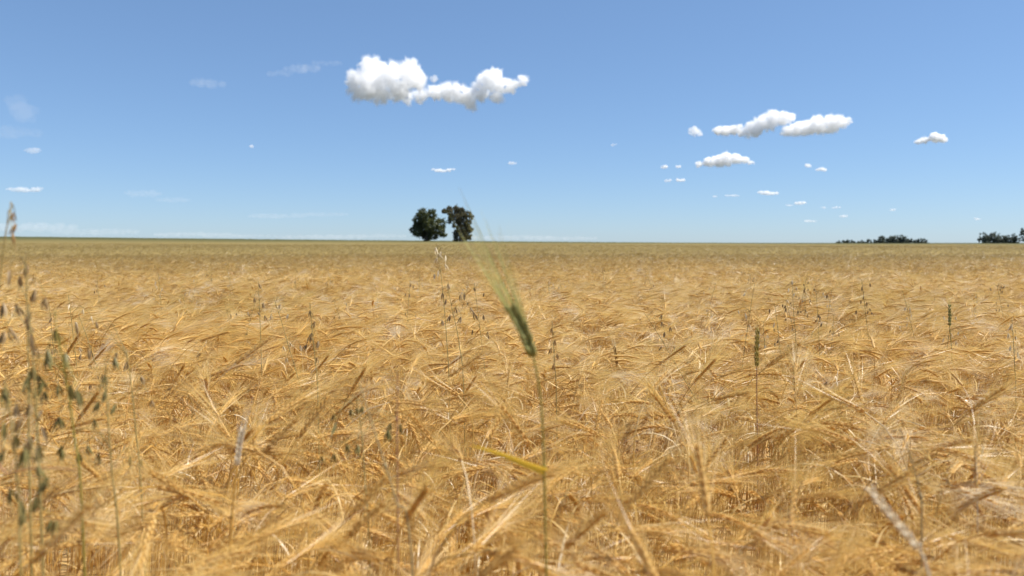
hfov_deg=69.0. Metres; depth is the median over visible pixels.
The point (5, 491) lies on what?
barley plant
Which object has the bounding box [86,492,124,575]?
barley plant
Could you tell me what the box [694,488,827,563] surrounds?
barley plant
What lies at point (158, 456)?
barley plant
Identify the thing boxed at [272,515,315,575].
barley plant
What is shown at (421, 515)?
barley plant
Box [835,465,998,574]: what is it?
barley plant
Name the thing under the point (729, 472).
barley plant
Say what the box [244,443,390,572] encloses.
barley plant
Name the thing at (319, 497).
barley plant
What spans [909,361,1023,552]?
barley plant
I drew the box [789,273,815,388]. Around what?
wild oat
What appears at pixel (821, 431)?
barley plant
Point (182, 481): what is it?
barley plant
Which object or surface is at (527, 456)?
barley plant
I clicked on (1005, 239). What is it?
tree
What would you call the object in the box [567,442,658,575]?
barley plant
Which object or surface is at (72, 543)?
barley plant
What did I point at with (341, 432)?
barley plant
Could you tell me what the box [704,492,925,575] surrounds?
barley plant
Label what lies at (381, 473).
barley plant
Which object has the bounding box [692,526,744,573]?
barley plant
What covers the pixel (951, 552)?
barley plant
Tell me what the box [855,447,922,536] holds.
barley plant
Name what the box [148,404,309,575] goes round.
barley plant
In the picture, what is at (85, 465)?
barley plant
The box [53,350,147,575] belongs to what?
wild oat
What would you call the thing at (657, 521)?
barley plant
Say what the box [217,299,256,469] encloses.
wild oat
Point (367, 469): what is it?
barley plant
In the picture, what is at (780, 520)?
barley plant
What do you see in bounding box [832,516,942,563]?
barley plant
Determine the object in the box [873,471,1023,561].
barley plant
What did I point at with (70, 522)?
barley plant
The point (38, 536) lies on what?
barley plant
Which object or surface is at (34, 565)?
barley plant
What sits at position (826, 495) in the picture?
barley plant
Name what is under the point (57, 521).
barley plant
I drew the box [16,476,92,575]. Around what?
barley plant
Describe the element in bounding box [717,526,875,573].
barley plant
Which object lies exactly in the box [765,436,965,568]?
barley plant
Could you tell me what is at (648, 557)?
barley plant
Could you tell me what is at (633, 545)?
barley plant
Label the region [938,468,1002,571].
barley plant
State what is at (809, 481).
barley plant
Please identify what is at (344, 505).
barley plant
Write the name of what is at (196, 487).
barley plant
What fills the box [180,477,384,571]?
barley plant
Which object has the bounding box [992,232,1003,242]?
tree
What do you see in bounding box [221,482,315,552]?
barley plant
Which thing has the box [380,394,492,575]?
barley plant
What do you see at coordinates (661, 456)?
barley plant
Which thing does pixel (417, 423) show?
barley plant
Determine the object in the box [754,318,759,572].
barley plant
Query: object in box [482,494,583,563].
barley plant
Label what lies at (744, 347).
wild oat
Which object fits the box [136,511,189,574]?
barley plant
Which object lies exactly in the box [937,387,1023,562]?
barley plant
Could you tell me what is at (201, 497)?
barley plant
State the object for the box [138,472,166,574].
barley plant
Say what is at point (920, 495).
bare stalk
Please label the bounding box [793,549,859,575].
barley plant
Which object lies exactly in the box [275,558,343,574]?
barley plant
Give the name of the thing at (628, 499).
barley plant
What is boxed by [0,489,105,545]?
barley plant
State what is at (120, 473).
barley plant
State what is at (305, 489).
barley plant
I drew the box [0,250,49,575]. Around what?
wild oat
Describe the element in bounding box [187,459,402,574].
barley plant
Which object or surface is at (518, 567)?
barley plant
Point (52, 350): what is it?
wild oat
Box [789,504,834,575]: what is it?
barley plant
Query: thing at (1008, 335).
wild oat
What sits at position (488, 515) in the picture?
barley plant
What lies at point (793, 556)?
barley plant
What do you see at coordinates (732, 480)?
barley plant
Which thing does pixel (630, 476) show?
barley plant
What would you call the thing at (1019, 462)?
barley plant
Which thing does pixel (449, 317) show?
wild oat
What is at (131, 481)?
barley plant
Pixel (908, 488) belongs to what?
barley plant
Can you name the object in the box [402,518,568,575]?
barley plant
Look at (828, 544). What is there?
barley plant
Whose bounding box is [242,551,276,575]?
barley plant
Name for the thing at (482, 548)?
barley plant
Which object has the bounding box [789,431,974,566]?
barley plant
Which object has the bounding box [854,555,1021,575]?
barley plant
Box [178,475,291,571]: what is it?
barley plant
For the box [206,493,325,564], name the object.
barley plant
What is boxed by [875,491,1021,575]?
barley plant
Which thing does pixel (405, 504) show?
barley plant
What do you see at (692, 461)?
barley plant
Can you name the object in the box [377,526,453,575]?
barley plant
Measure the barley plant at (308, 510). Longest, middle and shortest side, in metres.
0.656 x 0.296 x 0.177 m
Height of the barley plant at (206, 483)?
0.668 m
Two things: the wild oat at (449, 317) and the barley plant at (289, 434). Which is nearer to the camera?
the barley plant at (289, 434)
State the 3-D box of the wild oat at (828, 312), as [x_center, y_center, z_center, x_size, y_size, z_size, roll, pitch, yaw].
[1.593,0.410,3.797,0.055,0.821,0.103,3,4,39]
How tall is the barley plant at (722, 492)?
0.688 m
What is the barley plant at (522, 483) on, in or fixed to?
on the ground
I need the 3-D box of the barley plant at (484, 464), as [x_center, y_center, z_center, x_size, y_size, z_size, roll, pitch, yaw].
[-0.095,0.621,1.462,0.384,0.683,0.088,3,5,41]
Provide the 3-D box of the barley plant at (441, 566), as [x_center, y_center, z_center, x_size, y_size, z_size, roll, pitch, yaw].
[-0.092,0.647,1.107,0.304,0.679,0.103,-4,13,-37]
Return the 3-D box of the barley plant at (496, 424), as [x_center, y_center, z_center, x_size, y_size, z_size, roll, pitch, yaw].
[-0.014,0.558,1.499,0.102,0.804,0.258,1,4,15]
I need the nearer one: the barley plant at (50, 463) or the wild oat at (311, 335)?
the barley plant at (50, 463)
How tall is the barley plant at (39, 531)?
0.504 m
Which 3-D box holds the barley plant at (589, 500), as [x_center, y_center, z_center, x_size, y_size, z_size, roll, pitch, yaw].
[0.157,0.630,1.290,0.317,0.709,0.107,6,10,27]
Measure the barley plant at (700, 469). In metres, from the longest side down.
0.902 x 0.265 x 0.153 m
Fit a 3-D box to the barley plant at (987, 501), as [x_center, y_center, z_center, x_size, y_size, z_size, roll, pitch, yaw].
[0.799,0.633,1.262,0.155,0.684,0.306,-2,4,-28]
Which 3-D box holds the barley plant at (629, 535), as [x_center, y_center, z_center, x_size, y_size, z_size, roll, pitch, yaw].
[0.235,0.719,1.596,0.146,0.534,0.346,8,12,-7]
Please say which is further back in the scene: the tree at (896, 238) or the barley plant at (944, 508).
the tree at (896, 238)
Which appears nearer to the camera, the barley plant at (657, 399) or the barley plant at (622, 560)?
the barley plant at (622, 560)
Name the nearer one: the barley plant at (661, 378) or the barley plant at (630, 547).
the barley plant at (630, 547)
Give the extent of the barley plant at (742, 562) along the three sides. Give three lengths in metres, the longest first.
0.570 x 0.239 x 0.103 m
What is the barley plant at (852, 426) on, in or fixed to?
on the ground
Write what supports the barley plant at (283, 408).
on the ground
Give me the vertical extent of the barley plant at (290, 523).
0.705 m
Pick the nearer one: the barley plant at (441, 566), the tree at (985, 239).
the barley plant at (441, 566)
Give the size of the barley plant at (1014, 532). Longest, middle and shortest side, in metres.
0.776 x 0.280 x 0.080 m
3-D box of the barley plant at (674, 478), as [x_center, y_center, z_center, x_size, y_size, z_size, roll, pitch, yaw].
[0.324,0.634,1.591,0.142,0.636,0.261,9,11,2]
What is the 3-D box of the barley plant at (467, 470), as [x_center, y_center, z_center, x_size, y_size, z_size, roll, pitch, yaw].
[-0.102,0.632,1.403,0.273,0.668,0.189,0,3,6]
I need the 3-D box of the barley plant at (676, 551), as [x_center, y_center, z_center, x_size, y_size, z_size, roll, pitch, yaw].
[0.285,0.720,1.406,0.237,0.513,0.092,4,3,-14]
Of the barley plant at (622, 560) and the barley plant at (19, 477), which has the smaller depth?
the barley plant at (622, 560)
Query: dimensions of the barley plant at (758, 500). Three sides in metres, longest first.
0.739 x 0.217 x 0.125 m
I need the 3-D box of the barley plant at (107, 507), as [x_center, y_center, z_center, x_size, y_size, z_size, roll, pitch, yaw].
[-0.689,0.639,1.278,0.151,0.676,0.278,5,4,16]
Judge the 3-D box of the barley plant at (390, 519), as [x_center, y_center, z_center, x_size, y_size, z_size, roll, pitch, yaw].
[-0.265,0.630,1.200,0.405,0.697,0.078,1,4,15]
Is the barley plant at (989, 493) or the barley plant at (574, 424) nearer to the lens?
the barley plant at (989, 493)
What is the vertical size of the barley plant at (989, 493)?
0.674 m
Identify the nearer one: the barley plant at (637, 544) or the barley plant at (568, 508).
the barley plant at (637, 544)
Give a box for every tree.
[409,207,447,240]
[441,204,473,241]
[877,235,885,242]
[885,235,900,242]
[885,236,893,242]
[895,235,908,242]
[979,232,990,242]
[986,233,998,242]
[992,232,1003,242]
[1000,235,1008,242]
[1007,233,1017,242]
[1018,228,1023,241]
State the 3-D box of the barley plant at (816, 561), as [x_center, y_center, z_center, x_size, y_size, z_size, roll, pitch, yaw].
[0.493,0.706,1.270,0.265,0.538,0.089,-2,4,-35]
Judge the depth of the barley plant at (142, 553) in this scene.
0.96 m
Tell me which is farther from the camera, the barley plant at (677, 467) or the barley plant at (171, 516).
the barley plant at (677, 467)
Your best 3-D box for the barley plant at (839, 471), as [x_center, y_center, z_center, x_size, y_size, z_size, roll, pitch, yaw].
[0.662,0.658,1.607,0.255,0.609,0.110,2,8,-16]
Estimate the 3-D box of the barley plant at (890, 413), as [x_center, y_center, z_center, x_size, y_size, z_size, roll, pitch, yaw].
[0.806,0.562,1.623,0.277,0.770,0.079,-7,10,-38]
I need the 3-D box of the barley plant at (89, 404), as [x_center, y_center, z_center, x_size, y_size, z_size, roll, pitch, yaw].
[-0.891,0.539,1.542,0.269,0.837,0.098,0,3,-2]
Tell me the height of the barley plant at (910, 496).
0.790 m
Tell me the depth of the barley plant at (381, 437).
1.59 m
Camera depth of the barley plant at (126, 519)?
1.38 m
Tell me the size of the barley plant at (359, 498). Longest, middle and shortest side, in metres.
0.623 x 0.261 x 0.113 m
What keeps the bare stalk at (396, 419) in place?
on the ground
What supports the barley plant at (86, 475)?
on the ground
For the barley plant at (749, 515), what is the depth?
1.44 m
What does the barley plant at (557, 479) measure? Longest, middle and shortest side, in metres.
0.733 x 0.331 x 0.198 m
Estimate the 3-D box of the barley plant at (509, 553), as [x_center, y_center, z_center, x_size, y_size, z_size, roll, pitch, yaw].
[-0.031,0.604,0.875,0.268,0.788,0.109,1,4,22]
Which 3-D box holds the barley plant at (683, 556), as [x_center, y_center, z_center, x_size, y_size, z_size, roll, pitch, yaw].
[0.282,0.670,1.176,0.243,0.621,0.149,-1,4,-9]
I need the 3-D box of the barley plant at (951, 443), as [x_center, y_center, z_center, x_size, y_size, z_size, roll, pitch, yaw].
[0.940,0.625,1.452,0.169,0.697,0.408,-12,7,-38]
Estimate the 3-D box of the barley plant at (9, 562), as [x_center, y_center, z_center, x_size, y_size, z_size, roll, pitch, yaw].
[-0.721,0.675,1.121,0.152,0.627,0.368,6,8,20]
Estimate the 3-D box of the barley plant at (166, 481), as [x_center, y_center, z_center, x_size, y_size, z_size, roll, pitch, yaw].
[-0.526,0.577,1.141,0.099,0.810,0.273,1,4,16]
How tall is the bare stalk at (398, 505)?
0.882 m
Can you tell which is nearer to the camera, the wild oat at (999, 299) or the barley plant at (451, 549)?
the barley plant at (451, 549)
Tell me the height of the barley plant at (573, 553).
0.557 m
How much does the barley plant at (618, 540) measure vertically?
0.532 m
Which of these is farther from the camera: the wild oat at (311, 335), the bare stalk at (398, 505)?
the wild oat at (311, 335)
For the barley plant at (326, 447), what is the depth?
1.39 m
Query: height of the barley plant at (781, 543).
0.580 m
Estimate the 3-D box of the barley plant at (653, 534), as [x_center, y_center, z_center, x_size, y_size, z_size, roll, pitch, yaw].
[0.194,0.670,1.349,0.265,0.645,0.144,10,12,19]
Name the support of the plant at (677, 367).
on the ground
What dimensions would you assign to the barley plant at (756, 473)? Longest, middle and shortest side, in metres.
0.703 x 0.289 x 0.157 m
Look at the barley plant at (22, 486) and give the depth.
1.43 m
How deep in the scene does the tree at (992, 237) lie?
698.52 m
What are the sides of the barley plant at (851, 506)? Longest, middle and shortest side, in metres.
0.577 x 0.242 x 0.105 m
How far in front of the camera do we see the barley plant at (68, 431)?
1.54 m
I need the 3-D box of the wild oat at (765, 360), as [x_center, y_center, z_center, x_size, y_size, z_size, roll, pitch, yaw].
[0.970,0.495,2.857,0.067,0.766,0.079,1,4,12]
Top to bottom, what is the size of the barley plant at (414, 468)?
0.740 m
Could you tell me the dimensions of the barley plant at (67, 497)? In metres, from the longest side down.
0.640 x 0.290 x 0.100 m
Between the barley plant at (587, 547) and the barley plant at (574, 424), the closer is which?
the barley plant at (587, 547)
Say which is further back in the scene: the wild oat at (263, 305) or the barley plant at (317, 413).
the wild oat at (263, 305)
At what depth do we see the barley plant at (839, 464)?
1.41 m
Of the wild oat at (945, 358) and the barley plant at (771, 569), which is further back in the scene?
the wild oat at (945, 358)
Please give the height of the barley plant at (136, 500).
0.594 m
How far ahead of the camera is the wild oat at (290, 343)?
2.27 m
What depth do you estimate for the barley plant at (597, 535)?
1.37 m
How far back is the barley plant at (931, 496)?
1.31 m
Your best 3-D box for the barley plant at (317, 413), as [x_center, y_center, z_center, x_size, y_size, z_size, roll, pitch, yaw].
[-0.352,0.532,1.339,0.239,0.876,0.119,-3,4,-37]
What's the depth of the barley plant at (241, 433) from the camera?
1.00 m
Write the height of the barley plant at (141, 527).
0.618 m
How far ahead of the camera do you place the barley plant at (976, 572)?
0.85 m
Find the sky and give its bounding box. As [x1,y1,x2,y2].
[0,0,1023,242]
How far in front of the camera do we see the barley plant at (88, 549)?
1.12 m
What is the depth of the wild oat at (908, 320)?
3.38 m
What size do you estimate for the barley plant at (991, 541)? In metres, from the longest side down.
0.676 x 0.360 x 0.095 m
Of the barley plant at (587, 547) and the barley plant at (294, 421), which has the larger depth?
the barley plant at (294, 421)
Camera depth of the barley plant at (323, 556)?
1.17 m
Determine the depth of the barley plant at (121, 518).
1.32 m
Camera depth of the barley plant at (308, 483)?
1.35 m
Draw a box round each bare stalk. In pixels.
[0,465,76,473]
[359,382,413,575]
[395,373,398,575]
[899,428,922,573]
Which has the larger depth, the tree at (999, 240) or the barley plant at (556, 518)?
the tree at (999, 240)
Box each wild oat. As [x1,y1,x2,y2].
[0,201,16,282]
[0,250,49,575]
[0,379,67,575]
[7,303,50,575]
[22,310,85,575]
[45,307,67,554]
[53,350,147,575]
[67,295,92,512]
[75,318,154,575]
[77,314,146,575]
[153,275,162,307]
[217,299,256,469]
[253,280,268,561]
[259,297,332,573]
[301,306,320,535]
[320,394,412,575]
[401,279,415,455]
[432,245,452,514]
[441,280,477,566]
[467,283,493,490]
[548,328,559,525]
[693,287,716,390]
[731,283,754,500]
[759,317,774,456]
[769,303,791,467]
[782,298,802,373]
[786,280,798,465]
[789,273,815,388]
[802,286,810,339]
[811,284,832,500]
[817,290,831,404]
[820,311,839,379]
[855,279,876,456]
[899,291,927,404]
[931,310,966,507]
[990,284,1009,353]
[999,317,1018,540]
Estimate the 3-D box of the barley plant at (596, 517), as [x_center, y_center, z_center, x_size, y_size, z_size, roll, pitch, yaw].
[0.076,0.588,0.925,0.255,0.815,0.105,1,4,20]
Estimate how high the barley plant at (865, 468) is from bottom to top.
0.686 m
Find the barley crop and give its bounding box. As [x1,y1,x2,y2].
[0,236,1023,265]
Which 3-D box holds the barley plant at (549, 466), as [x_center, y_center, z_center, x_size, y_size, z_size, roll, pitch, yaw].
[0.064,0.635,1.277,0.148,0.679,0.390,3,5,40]
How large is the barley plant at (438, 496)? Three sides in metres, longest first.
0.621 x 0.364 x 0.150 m
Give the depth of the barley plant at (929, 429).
1.58 m
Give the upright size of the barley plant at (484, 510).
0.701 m
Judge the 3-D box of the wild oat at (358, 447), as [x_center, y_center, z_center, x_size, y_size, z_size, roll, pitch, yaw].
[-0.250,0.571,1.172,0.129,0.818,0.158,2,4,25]
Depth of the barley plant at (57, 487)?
1.20 m
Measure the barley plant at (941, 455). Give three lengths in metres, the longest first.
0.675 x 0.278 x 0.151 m
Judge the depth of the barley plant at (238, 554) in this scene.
0.92 m
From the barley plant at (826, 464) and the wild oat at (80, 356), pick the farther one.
the wild oat at (80, 356)
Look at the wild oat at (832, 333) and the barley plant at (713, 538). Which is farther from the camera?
the wild oat at (832, 333)
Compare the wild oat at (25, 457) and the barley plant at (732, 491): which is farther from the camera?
the barley plant at (732, 491)
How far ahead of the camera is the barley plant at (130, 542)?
1.22 m
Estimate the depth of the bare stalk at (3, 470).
0.80 m
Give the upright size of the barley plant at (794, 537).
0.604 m
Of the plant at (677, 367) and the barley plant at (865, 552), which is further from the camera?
the plant at (677, 367)
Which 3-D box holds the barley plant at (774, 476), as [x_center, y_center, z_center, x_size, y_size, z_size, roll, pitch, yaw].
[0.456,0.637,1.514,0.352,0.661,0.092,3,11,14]
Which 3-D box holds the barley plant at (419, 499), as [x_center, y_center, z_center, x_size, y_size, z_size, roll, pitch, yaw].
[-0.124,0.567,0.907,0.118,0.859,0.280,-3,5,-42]
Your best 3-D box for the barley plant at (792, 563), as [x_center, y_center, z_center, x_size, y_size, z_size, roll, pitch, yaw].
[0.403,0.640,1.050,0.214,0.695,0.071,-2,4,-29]
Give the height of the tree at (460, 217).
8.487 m
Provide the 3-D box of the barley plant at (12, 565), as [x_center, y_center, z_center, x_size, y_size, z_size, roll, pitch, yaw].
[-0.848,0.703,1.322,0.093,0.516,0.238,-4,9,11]
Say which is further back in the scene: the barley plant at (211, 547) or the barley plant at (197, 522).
the barley plant at (197, 522)
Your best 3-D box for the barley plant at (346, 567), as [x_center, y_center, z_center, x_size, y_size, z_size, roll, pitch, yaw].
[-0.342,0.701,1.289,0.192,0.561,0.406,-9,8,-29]
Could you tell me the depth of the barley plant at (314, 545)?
0.98 m
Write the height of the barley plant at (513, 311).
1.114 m
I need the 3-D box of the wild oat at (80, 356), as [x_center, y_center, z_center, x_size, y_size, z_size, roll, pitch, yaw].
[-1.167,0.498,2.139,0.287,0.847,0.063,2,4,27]
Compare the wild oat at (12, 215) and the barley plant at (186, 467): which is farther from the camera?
the barley plant at (186, 467)
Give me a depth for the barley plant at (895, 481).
1.07 m
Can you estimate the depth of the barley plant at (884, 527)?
1.21 m
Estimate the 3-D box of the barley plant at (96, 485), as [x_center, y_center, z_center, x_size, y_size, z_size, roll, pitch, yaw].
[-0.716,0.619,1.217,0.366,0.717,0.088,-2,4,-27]
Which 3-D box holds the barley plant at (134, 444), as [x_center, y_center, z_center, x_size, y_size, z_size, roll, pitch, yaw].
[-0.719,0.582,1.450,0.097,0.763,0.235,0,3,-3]
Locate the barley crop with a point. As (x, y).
(51, 241)
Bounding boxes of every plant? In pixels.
[0,363,107,574]
[0,401,145,471]
[0,433,103,479]
[0,449,182,533]
[0,486,68,572]
[0,487,173,562]
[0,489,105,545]
[0,495,132,566]
[0,499,101,533]
[0,519,57,574]
[0,533,99,575]
[0,548,59,575]
[1,380,62,419]
[1,458,64,480]
[3,456,99,488]
[3,542,62,575]
[4,499,102,548]
[7,443,116,535]
[7,471,93,509]
[12,487,186,574]
[13,507,170,575]
[14,397,150,575]
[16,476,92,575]
[17,500,62,575]
[20,362,135,575]
[22,426,174,574]
[28,487,93,571]
[30,415,128,575]
[32,457,116,575]
[35,439,141,575]
[38,520,213,572]
[51,459,154,573]
[66,502,189,573]
[70,504,228,575]
[71,438,217,574]
[71,480,146,575]
[71,488,269,573]
[77,484,284,575]
[78,494,144,575]
[84,470,278,572]
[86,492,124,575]
[87,453,150,575]
[94,424,231,574]
[100,390,174,575]
[102,485,171,575]
[103,445,165,572]
[104,505,202,575]
[107,519,143,575]
[111,429,240,568]
[117,473,251,535]
[119,448,185,574]
[122,548,270,575]
[125,515,235,575]
[134,500,242,575]
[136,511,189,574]
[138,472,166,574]
[141,424,283,574]
[148,351,238,562]
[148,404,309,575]
[155,473,263,575]
[162,418,336,575]
[162,461,379,571]
[168,487,294,575]
[169,488,350,575]
[174,391,295,547]
[174,494,339,575]
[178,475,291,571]
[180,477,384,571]
[180,520,216,563]
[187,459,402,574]
[192,478,240,560]
[201,518,260,575]
[202,373,336,519]
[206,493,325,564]
[212,470,377,575]
[214,482,264,555]
[217,412,344,551]
[218,364,348,574]
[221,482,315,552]
[222,381,293,563]
[222,482,358,565]
[225,471,316,571]
[227,389,253,574]
[238,447,352,571]
[239,398,384,575]
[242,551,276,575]
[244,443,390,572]
[248,484,458,575]
[258,535,379,575]
[260,345,367,575]
[264,485,372,551]
[266,495,375,574]
[269,480,390,574]
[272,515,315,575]
[274,463,409,571]
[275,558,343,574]
[277,538,364,574]
[279,482,362,574]
[283,528,430,575]
[283,546,359,575]
[287,403,391,534]
[288,508,408,574]
[291,524,626,575]
[292,424,422,531]
[294,521,438,567]
[296,493,411,573]
[308,499,370,570]
[310,427,441,574]
[318,425,497,575]
[318,478,476,569]
[322,447,450,570]
[322,459,425,568]
[323,476,453,566]
[324,520,455,575]
[338,482,479,568]
[353,434,485,554]
[355,534,464,574]
[357,494,502,575]
[366,367,469,567]
[372,422,485,575]
[376,446,437,572]
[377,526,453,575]
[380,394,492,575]
[388,450,528,573]
[393,447,537,566]
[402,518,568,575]
[407,481,499,574]
[414,460,501,575]
[414,516,588,574]
[416,462,546,572]
[417,539,550,575]
[419,475,546,562]
[425,401,475,573]
[427,504,538,575]
[428,422,632,575]
[430,471,558,556]
[435,496,473,575]
[435,499,551,575]
[438,517,537,574]
[441,459,565,575]
[445,190,547,575]
[447,501,524,575]
[449,525,624,575]
[453,502,574,573]
[456,467,553,575]
[457,358,586,572]
[463,461,594,575]
[465,491,575,574]
[468,365,535,574]
[471,529,553,575]
[473,446,602,575]
[474,491,596,575]
[479,509,632,571]
[482,466,617,564]
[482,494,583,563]
[486,460,656,560]
[487,426,582,575]
[501,451,628,575]
[505,444,663,575]
[506,551,542,575]
[511,550,571,575]
[512,496,617,574]
[516,391,621,571]
[524,486,741,572]
[527,487,631,575]
[530,479,702,575]
[539,470,617,570]
[544,455,677,575]
[547,489,591,552]
[549,469,690,569]
[554,534,681,575]
[556,536,580,571]
[557,505,749,571]
[566,476,743,575]
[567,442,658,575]
[567,501,657,572]
[575,497,833,575]
[576,509,638,575]
[578,516,701,569]
[580,474,613,571]
[582,395,769,565]
[588,538,665,575]
[589,495,705,575]
[590,404,716,575]
[591,402,626,572]
[591,478,646,575]
[591,551,682,575]
[597,433,680,565]
[601,505,639,575]
[608,328,623,508]
[608,545,661,574]
[609,529,626,571]
[613,449,705,555]
[616,533,752,572]
[616,536,709,575]
[617,525,816,575]
[620,536,755,575]
[622,447,789,567]
[625,347,689,562]
[626,436,723,568]
[632,555,677,572]
[633,337,693,575]
[640,509,785,571]
[642,364,726,575]
[645,309,760,569]
[646,452,764,575]
[647,482,754,570]
[652,524,755,575]
[655,459,831,554]
[657,513,817,572]
[658,446,708,574]
[662,402,762,565]
[667,429,703,573]
[675,508,769,575]
[681,445,799,575]
[681,553,846,575]
[682,477,784,569]
[687,449,849,575]
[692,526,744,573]
[694,457,827,573]
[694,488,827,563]
[697,509,737,575]
[698,480,822,568]
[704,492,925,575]
[705,398,922,575]
[706,531,862,575]
[714,434,746,567]
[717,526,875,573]
[719,386,864,573]
[723,538,750,575]
[725,529,897,575]
[732,409,834,569]
[732,472,906,571]
[734,506,865,570]
[735,531,829,575]
[744,468,853,567]
[749,473,875,572]
[750,546,837,574]
[753,388,896,575]
[753,532,818,575]
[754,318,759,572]
[760,438,890,572]
[762,430,822,575]
[765,364,914,567]
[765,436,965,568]
[765,523,932,575]
[772,458,870,575]
[774,442,895,544]
[776,504,865,575]
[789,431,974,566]
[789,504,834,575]
[791,431,987,575]
[791,484,892,569]
[792,509,892,574]
[792,523,919,575]
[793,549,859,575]
[805,475,945,557]
[806,497,867,575]
[811,524,944,574]
[815,414,987,549]
[822,445,1023,552]
[825,419,1010,573]
[828,407,925,571]
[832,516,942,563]
[834,465,894,552]
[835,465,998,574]
[836,408,1014,565]
[839,514,968,574]
[843,431,919,565]
[848,468,952,575]
[852,367,929,575]
[854,491,919,572]
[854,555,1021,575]
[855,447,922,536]
[855,565,934,575]
[863,484,930,575]
[863,527,986,575]
[866,459,1023,563]
[866,475,901,574]
[867,526,893,575]
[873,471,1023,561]
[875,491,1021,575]
[876,428,1023,496]
[879,418,981,552]
[879,428,920,561]
[879,487,1023,564]
[879,497,1023,540]
[881,428,951,560]
[883,472,1023,574]
[886,445,1023,562]
[888,456,975,575]
[889,534,1023,575]
[890,484,1023,569]
[893,473,1014,567]
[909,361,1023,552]
[923,460,1022,563]
[931,480,1019,572]
[932,524,1023,563]
[933,563,1013,575]
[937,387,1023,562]
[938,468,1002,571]
[948,300,951,470]
[978,437,1023,561]
[980,420,1023,568]
[997,487,1023,565]
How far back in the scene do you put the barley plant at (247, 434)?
1.36 m
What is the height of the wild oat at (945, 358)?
0.784 m
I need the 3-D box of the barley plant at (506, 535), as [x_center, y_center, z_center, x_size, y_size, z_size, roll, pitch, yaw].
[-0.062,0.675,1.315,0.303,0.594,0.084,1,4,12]
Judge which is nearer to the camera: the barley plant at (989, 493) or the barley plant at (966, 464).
the barley plant at (989, 493)
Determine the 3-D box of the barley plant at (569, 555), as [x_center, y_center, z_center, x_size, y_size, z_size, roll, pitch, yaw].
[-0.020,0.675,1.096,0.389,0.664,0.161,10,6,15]
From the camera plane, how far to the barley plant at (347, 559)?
1.02 m
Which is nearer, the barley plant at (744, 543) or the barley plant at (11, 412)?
the barley plant at (744, 543)
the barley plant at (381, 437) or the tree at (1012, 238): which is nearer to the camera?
the barley plant at (381, 437)
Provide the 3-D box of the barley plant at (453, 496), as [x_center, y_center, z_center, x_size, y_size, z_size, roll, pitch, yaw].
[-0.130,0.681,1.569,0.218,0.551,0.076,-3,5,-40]
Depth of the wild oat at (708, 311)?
4.14 m
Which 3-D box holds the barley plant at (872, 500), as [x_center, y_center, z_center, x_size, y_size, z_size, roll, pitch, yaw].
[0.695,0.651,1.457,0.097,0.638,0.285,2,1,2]
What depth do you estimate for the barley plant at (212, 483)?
1.50 m
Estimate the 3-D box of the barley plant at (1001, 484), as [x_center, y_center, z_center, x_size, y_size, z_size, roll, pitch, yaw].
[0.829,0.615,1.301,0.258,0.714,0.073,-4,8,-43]
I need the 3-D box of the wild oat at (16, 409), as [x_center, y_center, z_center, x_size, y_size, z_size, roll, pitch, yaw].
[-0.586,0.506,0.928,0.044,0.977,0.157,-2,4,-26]
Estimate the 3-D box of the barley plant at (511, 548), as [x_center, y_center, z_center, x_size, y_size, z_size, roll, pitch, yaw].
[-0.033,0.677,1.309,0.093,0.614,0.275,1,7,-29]
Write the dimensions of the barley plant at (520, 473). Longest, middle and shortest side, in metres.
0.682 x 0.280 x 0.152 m
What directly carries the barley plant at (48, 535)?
on the ground
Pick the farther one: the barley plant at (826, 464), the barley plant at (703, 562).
the barley plant at (826, 464)
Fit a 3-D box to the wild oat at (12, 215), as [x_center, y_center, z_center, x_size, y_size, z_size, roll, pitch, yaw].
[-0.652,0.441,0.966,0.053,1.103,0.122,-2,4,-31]
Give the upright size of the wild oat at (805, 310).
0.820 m
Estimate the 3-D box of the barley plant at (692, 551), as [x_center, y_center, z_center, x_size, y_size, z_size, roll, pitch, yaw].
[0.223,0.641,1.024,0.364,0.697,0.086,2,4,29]
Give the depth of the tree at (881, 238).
898.93 m
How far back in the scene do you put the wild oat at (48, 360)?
0.93 m
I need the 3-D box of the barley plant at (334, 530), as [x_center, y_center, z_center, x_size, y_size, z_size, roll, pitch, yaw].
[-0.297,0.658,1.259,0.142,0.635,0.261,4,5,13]
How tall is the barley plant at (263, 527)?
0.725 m
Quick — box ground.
[0,263,1023,575]
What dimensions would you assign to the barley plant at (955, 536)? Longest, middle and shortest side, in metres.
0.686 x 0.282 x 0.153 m
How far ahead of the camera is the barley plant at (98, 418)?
1.58 m
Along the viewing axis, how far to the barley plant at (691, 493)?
1.33 m
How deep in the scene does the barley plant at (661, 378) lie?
1.63 m
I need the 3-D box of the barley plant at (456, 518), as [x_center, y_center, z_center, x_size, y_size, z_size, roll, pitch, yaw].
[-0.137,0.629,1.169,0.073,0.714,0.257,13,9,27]
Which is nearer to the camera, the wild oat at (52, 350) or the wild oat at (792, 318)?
the wild oat at (52, 350)
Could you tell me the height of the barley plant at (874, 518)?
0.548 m
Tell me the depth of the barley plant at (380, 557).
0.98 m
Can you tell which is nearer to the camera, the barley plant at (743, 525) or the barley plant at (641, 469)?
the barley plant at (743, 525)
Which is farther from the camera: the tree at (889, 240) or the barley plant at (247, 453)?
the tree at (889, 240)
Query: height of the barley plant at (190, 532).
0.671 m
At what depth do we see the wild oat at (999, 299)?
4.24 m
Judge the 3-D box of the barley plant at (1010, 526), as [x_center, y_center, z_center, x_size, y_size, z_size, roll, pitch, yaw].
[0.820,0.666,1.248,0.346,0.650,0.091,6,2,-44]
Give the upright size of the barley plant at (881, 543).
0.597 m
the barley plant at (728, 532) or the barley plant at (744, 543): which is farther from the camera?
the barley plant at (728, 532)

